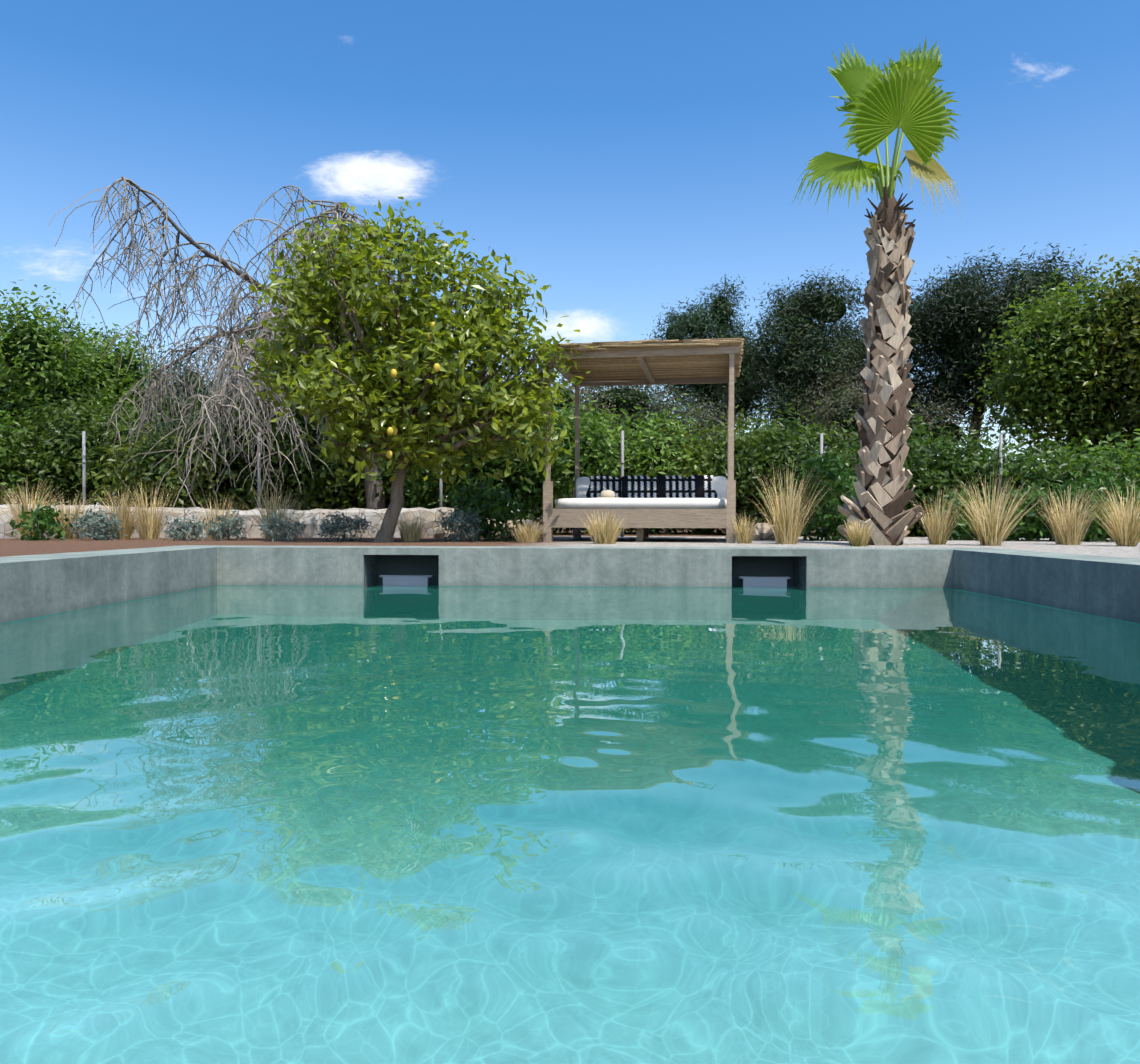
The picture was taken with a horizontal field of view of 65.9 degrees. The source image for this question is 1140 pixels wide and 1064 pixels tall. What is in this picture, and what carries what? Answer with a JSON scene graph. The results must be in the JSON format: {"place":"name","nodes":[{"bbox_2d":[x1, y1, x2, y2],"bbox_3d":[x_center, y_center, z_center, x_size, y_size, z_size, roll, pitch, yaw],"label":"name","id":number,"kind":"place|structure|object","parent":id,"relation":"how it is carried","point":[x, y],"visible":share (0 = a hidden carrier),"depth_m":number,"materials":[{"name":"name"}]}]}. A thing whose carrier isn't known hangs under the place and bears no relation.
{"place":"outdoors","nodes":[
{"label":"outdoors","id":0,"kind":"place"},
{"bbox_2d":[0,478,66,538],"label":"feather grass","id":1,"kind":"object","parent":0,"point":[32,504],"depth_m":9.62,"materials":[{"name":"beige plant"}]},
{"bbox_2d":[188,496,243,538],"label":"feather grass","id":2,"kind":"object","parent":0,"point":[214,514],"depth_m":9.92,"materials":[{"name":"beige plant"}]},
{"bbox_2d":[237,485,314,539],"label":"feather grass","id":3,"kind":"object","parent":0,"point":[271,510],"depth_m":9.87,"materials":[{"name":"beige plant"}]},
{"bbox_2d":[396,515,425,540],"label":"feather grass","id":4,"kind":"object","parent":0,"point":[408,533],"depth_m":9.25,"materials":[{"name":"beige plant"}]},
{"bbox_2d":[503,515,547,542],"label":"feather grass","id":5,"kind":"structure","parent":0,"point":[527,534],"depth_m":8.93,"materials":[{"name":"beige plant"}]},
{"bbox_2d":[0,520,1139,558],"bbox_3d":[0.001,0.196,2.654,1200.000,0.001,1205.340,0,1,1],"label":"ground","id":6,"kind":"structure","parent":0,"point":[20,547],"depth_m":8.44,"materials":[{"name":"grey stone"}]},
{"bbox_2d":[7,503,73,540],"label":"green shrub","id":7,"kind":"object","parent":6,"relation":"on","point":[46,518],"visible":0.88,"depth_m":9.25,"materials":[{"name":"green plant"}]},
{"bbox_2d":[0,397,122,504],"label":"bush","id":8,"kind":"object","parent":6,"relation":"on","point":[4,458],"visible":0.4,"depth_m":13.66,"materials":[{"name":"green plant"}]},
{"bbox_2d":[30,492,107,538],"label":"feather grass","id":9,"kind":"object","parent":6,"relation":"on","point":[70,535],"depth_m":9.94,"materials":[{"name":"beige plant"}]},
{"bbox_2d":[0,369,176,506],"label":"bush","id":10,"kind":"object","parent":6,"relation":"on","point":[60,432],"visible":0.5,"depth_m":13.93,"materials":[{"name":"green plant"}]},
{"bbox_2d":[0,281,180,495],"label":"oak tree","id":11,"kind":"object","parent":6,"relation":"on","point":[30,348],"visible":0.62,"depth_m":15.91,"materials":[{"name":"green plant"}]},
{"bbox_2d":[63,504,127,539],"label":"lavender bush","id":12,"kind":"object","parent":6,"relation":"on","point":[100,525],"visible":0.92,"depth_m":9.39,"materials":[{"name":"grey plant"}]},
{"bbox_2d":[15,315,219,499],"bbox_3d":[-9.569,-2.272,18.933,4.237,4.554,4.738,1,1,27],"label":"olive tree","id":13,"kind":"object","parent":6,"relation":"on","point":[181,385],"depth_m":18.98,"materials":[{"name":"green plant"}]},
{"bbox_2d":[80,485,168,539],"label":"feather grass","id":14,"kind":"object","parent":6,"relation":"on","point":[126,525],"depth_m":9.72,"materials":[{"name":"beige plant"}]},
{"bbox_2d":[102,477,177,538],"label":"feather grass","id":15,"kind":"object","parent":6,"relation":"on","point":[149,527],"depth_m":9.82,"materials":[{"name":"beige plant"}]},
{"bbox_2d":[60,410,291,510],"bbox_3d":[-5.968,-0.676,13.668,3.390,2.297,3.421,0,1,1],"label":"bush","id":16,"kind":"object","parent":6,"relation":"on","point":[133,461],"visible":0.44,"depth_m":12.87,"materials":[{"name":"green plant"}]},
{"bbox_2d":[162,515,206,540],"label":"lavender bush","id":17,"kind":"object","parent":6,"relation":"on","point":[176,534],"visible":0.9,"depth_m":9.34,"materials":[{"name":"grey plant"}]},
{"bbox_2d":[141,361,282,438],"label":"olive tree","id":18,"kind":"object","parent":6,"relation":"on","point":[187,396],"visible":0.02,"depth_m":19.10,"materials":[{"name":"green plant"}]},
{"bbox_2d":[202,507,251,540],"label":"lavender bush","id":19,"kind":"object","parent":6,"relation":"on","point":[225,528],"visible":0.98,"depth_m":9.42,"materials":[{"name":"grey plant"}]},
{"bbox_2d":[100,377,388,510],"bbox_3d":[-4.989,-1.030,14.059,4.475,2.965,4.090,0,1,1],"label":"bush","id":20,"kind":"object","parent":6,"relation":"on","point":[287,470],"visible":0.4,"depth_m":13.19,"materials":[{"name":"green plant"}]},
{"bbox_2d":[48,176,499,530],"bbox_3d":[-3.884,-2.297,12.825,6.403,4.790,6.295,0,1,19],"label":"bare tree","id":21,"kind":"object","parent":6,"relation":"on","point":[231,354],"visible":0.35,"depth_m":11.77,"materials":[{"name":"grey plant"}]},
{"bbox_2d":[255,509,306,541],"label":"lavender bush","id":22,"kind":"object","parent":6,"relation":"on","point":[270,526],"visible":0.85,"depth_m":9.23,"materials":[{"name":"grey plant"}]},
{"bbox_2d":[207,378,376,504],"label":"olive tree","id":23,"kind":"object","parent":6,"relation":"on","point":[257,404],"depth_m":19.68,"materials":[{"name":"green plant"}]},
{"bbox_2d":[314,510,375,541],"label":"lavender bush","id":24,"kind":"object","parent":6,"relation":"on","point":[346,523],"visible":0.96,"depth_m":9.15,"materials":[{"name":"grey plant"}]},
{"bbox_2d":[263,425,445,509],"bbox_3d":[-3.557,-0.810,15.073,4.351,2.581,3.827,0,1,1],"label":"bush","id":25,"kind":"object","parent":6,"relation":"on","point":[360,502],"visible":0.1,"depth_m":13.84,"materials":[{"name":"green plant"}]},
{"bbox_2d":[0,504,775,539],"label":"dry stone wall","id":26,"kind":"structure","parent":6,"relation":"on","point":[311,518],"depth_m":10.85,"materials":[{"name":"beige stone"}]},
{"bbox_2d":[231,197,592,541],"bbox_3d":[-1.639,-1.619,8.892,3.754,3.607,2.248,0,1,1],"label":"lemon tree","id":27,"kind":"object","parent":6,"relation":"on","point":[403,397],"visible":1,"depth_m":8.71,"materials":[{"name":"green plant"}]},
{"bbox_2d":[434,500,488,541],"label":"lavender bush","id":28,"kind":"object","parent":6,"relation":"on","point":[452,524],"visible":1,"depth_m":9.23,"materials":[{"name":"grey plant"}]},
{"bbox_2d":[387,347,537,506],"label":"olive tree","id":29,"kind":"object","parent":6,"relation":"on","point":[487,383],"depth_m":18.63,"materials":[{"name":"green plant"}]},
{"bbox_2d":[446,475,534,540],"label":"green shrub","id":30,"kind":"object","parent":6,"relation":"on","point":[497,510],"visible":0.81,"depth_m":9.73,"materials":[{"name":"green plant"}]},
{"bbox_2d":[352,378,638,533],"bbox_3d":[-1.181,-1.038,13.831,4.580,3.076,4.421,0,1,-31],"label":"bush","id":31,"kind":"object","parent":6,"relation":"on","point":[512,482],"visible":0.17,"depth_m":13.02,"materials":[{"name":"green plant"}]},
{"bbox_2d":[82,430,1002,536],"bbox_3d":[-0.507,-0.640,12.087,17.670,1.505,0.056,0,1,1],"label":"wire fence","id":32,"kind":"object","parent":6,"relation":"on","point":[622,462],"visible":0.58,"depth_m":12.11,"materials":[{"name":"grey metal"}]},
{"bbox_2d":[464,367,643,529],"bbox_3d":[-0.745,-1.907,19.093,4.475,3.883,4.847,0,1,-22],"label":"olive tree","id":33,"kind":"object","parent":6,"relation":"on","point":[568,398],"visible":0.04,"depth_m":18.04,"materials":[{"name":"green plant"}]},
{"bbox_2d":[0,545,1139,623],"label":"pool shell","id":34,"kind":"object","parent":6,"relation":"on","point":[36,586],"visible":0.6,"depth_m":4.95,"materials":[{"name":"concrete"}]},
{"bbox_2d":[0,583,1139,1063],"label":"pool water","id":35,"kind":"structure","parent":34,"relation":"in","point":[382,823],"depth_m":1.09,"materials":[{"name":"teal liquid"}]},
{"bbox_2d":[513,393,712,534],"bbox_3d":[0.503,-0.822,14.393,3.972,2.765,3.869,0,1,1],"label":"bush","id":36,"kind":"object","parent":6,"relation":"on","point":[651,456],"visible":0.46,"depth_m":13.54,"materials":[{"name":"green plant"}]},
{"bbox_2d":[536,338,743,542],"bbox_3d":[0.868,-0.937,10.072,2.158,2.103,2.178,0,1,10],"label":"canopy daybed","id":37,"kind":"object","parent":6,"relation":"on","point":[644,503],"visible":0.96,"depth_m":9.29,"materials":[{"name":"brown wood"}]},
{"bbox_2d":[567,380,749,529],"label":"olive tree","id":38,"kind":"object","parent":6,"relation":"on","point":[631,396],"visible":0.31,"depth_m":18.74,"materials":[{"name":"green plant"}]},
{"bbox_2d":[642,274,774,456],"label":"pine tree","id":39,"kind":"object","parent":6,"relation":"on","point":[719,323],"visible":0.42,"depth_m":24.03,"materials":[{"name":"green plant"}]},
{"bbox_2d":[615,405,813,534],"bbox_3d":[2.097,-0.793,14.886,4.222,2.604,4.018,0,1,-36],"label":"bush","id":40,"kind":"object","parent":6,"relation":"on","point":[701,456],"visible":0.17,"depth_m":14.14,"materials":[{"name":"green plant"}]},
{"bbox_2d":[726,513,761,543],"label":"feather grass","id":41,"kind":"object","parent":6,"relation":"on","point":[742,534],"depth_m":8.79,"materials":[{"name":"beige plant"}]},
{"bbox_2d":[679,399,859,534],"bbox_3d":[3.418,-0.804,13.827,3.644,2.530,3.398,0,1,1],"label":"shrub","id":42,"kind":"object","parent":6,"relation":"on","point":[788,450],"visible":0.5,"depth_m":13.13,"materials":[{"name":"green plant"}]},
{"bbox_2d":[701,264,867,446],"bbox_3d":[5.903,-3.416,22.954,4.816,6.830,4.797,1,1,33],"label":"pine tree","id":43,"kind":"object","parent":6,"relation":"on","point":[797,331],"visible":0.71,"depth_m":21.89,"materials":[{"name":"green plant"}]},
{"bbox_2d":[779,446,857,540],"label":"green shrub","id":44,"kind":"object","parent":6,"relation":"on","point":[828,468],"visible":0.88,"depth_m":9.91,"materials":[{"name":"green plant"}]},
{"bbox_2d":[792,38,965,545],"bbox_3d":[2.940,-2.370,8.684,1.719,5.104,1.495,0,1,1],"label":"palm tree","id":45,"kind":"object","parent":6,"relation":"on","point":[906,101],"visible":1,"depth_m":8.24,"materials":[{"name":"brown plant"}]},
{"bbox_2d":[778,354,1005,474],"bbox_3d":[7.153,-2.054,20.644,4.901,4.190,4.631,0,1,1],"label":"olive tree","id":46,"kind":"object","parent":6,"relation":"on","point":[842,404],"visible":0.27,"depth_m":19.58,"materials":[{"name":"green plant"}]},
{"bbox_2d":[795,404,1026,536],"bbox_3d":[5.045,-0.625,13.411,3.451,2.517,3.553,0,1,1],"label":"hedge","id":47,"kind":"object","parent":6,"relation":"on","point":[919,479],"visible":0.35,"depth_m":12.51,"materials":[{"name":"green plant"}]},
{"bbox_2d":[910,490,967,544],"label":"feather grass","id":48,"kind":"object","parent":6,"relation":"on","point":[936,531],"depth_m":8.53,"materials":[{"name":"beige plant"}]},
{"bbox_2d":[922,486,1015,539],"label":"green shrub","id":49,"kind":"object","parent":6,"relation":"on","point":[964,532],"visible":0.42,"depth_m":10.46,"materials":[{"name":"green plant"}]},
{"bbox_2d":[848,241,1112,455],"bbox_3d":[9.436,-3.318,20.417,5.693,6.705,5.656,0,1,1],"label":"pine tree","id":50,"kind":"object","parent":6,"relation":"on","point":[963,312],"visible":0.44,"depth_m":19.40,"materials":[{"name":"green plant"}]},
{"bbox_2d":[906,424,1139,537],"bbox_3d":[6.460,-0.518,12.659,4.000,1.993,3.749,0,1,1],"label":"hedge","id":51,"kind":"object","parent":6,"relation":"on","point":[1046,473],"visible":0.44,"depth_m":11.99,"materials":[{"name":"green plant"}]},
{"bbox_2d":[966,475,1093,540],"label":"green shrub","id":52,"kind":"object","parent":6,"relation":"on","point":[1029,525],"visible":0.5,"depth_m":10.03,"materials":[{"name":"green plant"}]},
{"bbox_2d":[964,254,1139,467],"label":"oak tree","id":53,"kind":"object","parent":6,"relation":"on","point":[1046,338],"visible":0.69,"depth_m":15.95,"materials":[{"name":"green plant"}]},
{"bbox_2d":[1021,251,1139,467],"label":"oak tree","id":54,"kind":"object","parent":6,"relation":"on","point":[1130,381],"visible":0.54,"depth_m":15.47,"materials":[{"name":"green plant"}]},
{"bbox_2d":[1028,470,1139,541],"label":"green shrub","id":55,"kind":"object","parent":6,"relation":"on","point":[1096,526],"visible":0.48,"depth_m":9.84,"materials":[{"name":"green plant"}]},
{"bbox_2d":[1084,432,1139,473],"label":"hedge","id":56,"kind":"object","parent":6,"relation":"on","point":[1121,437],"visible":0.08,"depth_m":13.08,"materials":[{"name":"green plant"}]},
{"bbox_2d":[0,0,1139,519],"label":"sky","id":57,"kind":"structure","parent":0,"point":[630,158],"materials":[{"name":"blue"}]},
{"bbox_2d":[574,509,628,543],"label":"feather grass","id":58,"kind":"object","parent":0,"point":[600,533],"depth_m":8.48,"materials":[{"name":"beige plant"}]},
{"bbox_2d":[749,462,829,543],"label":"feather grass","id":59,"kind":"object","parent":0,"point":[787,522],"depth_m":8.54,"materials":[{"name":"beige plant"}]},
{"bbox_2d":[840,520,874,546],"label":"feather grass","id":60,"kind":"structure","parent":0,"point":[859,537],"depth_m":7.87,"materials":[{"name":"beige plant"}]},
{"bbox_2d":[938,470,1060,545],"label":"feather grass","id":61,"kind":"object","parent":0,"point":[990,532],"depth_m":8.21,"materials":[{"name":"beige plant"}]},
{"bbox_2d":[1023,484,1102,544],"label":"feather grass","id":62,"kind":"object","parent":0,"point":[1068,530],"depth_m":8.60,"materials":[{"name":"beige plant"}]},
{"bbox_2d":[1074,480,1139,545],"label":"feather grass","id":63,"kind":"object","parent":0,"point":[1126,530],"depth_m":8.11,"materials":[{"name":"beige plant"}]}
]}

